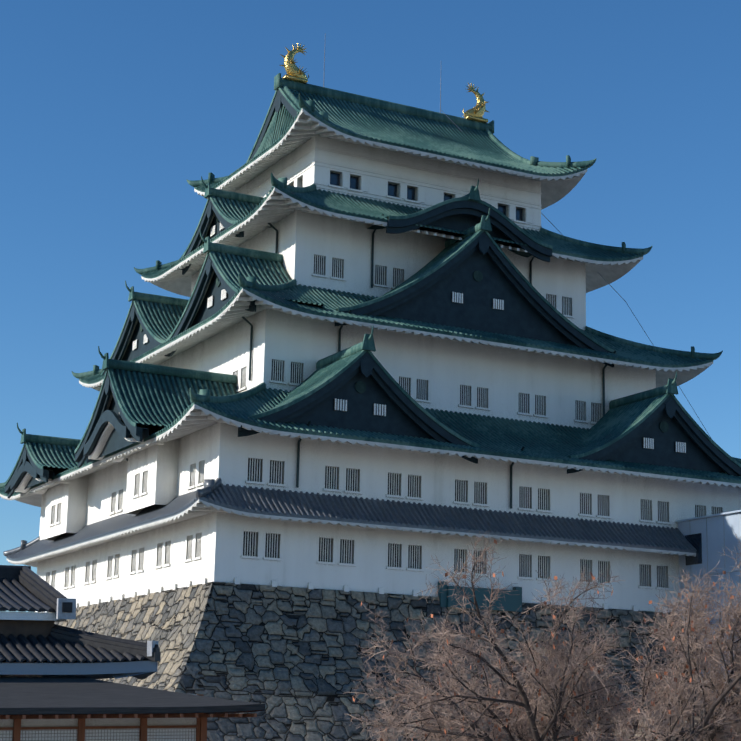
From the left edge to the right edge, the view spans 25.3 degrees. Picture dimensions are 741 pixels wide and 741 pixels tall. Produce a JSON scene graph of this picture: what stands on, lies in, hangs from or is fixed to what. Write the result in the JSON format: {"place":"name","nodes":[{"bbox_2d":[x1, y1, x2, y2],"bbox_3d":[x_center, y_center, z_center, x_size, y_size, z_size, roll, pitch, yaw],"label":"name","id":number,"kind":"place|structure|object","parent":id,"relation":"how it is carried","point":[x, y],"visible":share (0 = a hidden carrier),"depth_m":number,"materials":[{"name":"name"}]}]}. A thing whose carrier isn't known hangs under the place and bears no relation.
{"place":"outdoors","nodes":[
{"label":"outdoors","id":0,"kind":"place"},
{"bbox_2d":[0,87,740,566],"bbox_3d":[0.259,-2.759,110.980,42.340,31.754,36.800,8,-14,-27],"label":"roof eaves","id":1,"kind":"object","parent":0,"point":[480,281],"depth_m":99.74,"materials":[{"name":"white paint"}]},
{"bbox_2d":[0,0,740,611],"label":"sky","id":2,"kind":"structure","parent":0,"point":[109,108],"materials":[{"name":"blue"}]},
{"bbox_2d":[54,582,707,740],"bbox_3d":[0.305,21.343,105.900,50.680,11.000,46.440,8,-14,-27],"label":"stone wall","id":3,"kind":"structure","parent":0,"point":[292,659],"depth_m":85.84,"materials":[{"name":"grey stone"}]},
{"bbox_2d":[35,134,740,612],"bbox_3d":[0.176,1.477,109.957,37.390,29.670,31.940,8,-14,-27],"label":"castle walls","id":4,"kind":"structure","parent":0,"point":[291,350],"depth_m":97.29,"materials":[{"name":"white paint"}]},
{"bbox_2d":[0,73,740,559],"bbox_3d":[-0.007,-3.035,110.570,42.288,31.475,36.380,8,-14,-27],"label":"keep roof tiles","id":5,"kind":"object","parent":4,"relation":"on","point":[154,395],"visible":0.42,"depth_m":98.41,"materials":[{"name":"green tile"}]},
{"label":"ground","id":6,"kind":"structure","parent":0,"visible":0},
{"bbox_2d":[0,566,264,740],"bbox_3d":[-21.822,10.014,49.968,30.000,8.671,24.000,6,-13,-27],"label":"palace building","id":7,"kind":"structure","parent":6,"relation":"on","point":[39,701],"depth_m":46.67,"materials":[{"name":"grey tile"}]},
{"bbox_2d":[0,565,148,662],"bbox_3d":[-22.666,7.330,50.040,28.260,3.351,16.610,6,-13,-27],"label":"roof tiles","id":8,"kind":"object","parent":7,"relation":"attached to","point":[15,595],"visible":0.83,"depth_m":49.09,"materials":[{"name":"grey tile"}]},
{"bbox_2d":[126,33,711,611],"bbox_3d":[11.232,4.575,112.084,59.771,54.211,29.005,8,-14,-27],"label":"keep fittings","id":9,"kind":"object","parent":6,"relation":"on","point":[512,601],"visible":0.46,"depth_m":92.68,"materials":[{"name":"black metal"}]},
{"bbox_2d":[280,42,488,122],"bbox_3d":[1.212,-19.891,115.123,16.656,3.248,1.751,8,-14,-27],"label":"roof ornaments","id":10,"kind":"object","parent":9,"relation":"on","point":[294,72],"visible":0.92,"depth_m":112.20,"materials":[{"name":"gold metal"}]},
{"bbox_2d":[340,530,740,740],"bbox_3d":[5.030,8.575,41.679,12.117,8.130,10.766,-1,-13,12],"label":"cherry tree","id":11,"kind":"object","parent":6,"relation":"on","point":[664,729],"visible":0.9,"depth_m":40.45,"materials":[{"name":"brown plant"}]},
{"bbox_2d":[428,534,740,740],"bbox_3d":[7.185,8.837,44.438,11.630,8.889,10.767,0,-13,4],"label":"cherry tree","id":12,"kind":"object","parent":6,"relation":"on","point":[581,710],"visible":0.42,"depth_m":42.58,"materials":[{"name":"brown plant"}]},
{"bbox_2d":[590,717,735,740],"bbox_3d":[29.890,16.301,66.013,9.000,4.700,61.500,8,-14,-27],"label":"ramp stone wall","id":13,"kind":"structure","parent":6,"relation":"on","point":[612,732],"depth_m":87.13,"materials":[{"name":"grey stone"}]},
{"bbox_2d":[622,600,740,739],"bbox_3d":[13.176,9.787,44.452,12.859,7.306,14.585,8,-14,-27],"label":"cherry tree","id":14,"kind":"object","parent":6,"relation":"on","point":[736,647],"visible":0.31,"depth_m":44.24,"materials":[{"name":"brown plant"}]},
{"bbox_2d":[675,510,740,709],"bbox_3d":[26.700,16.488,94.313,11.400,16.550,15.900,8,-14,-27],"label":"white building","id":15,"kind":"structure","parent":6,"relation":"on","point":[709,538],"depth_m":96.59,"materials":[{"name":"paint"}]}
]}

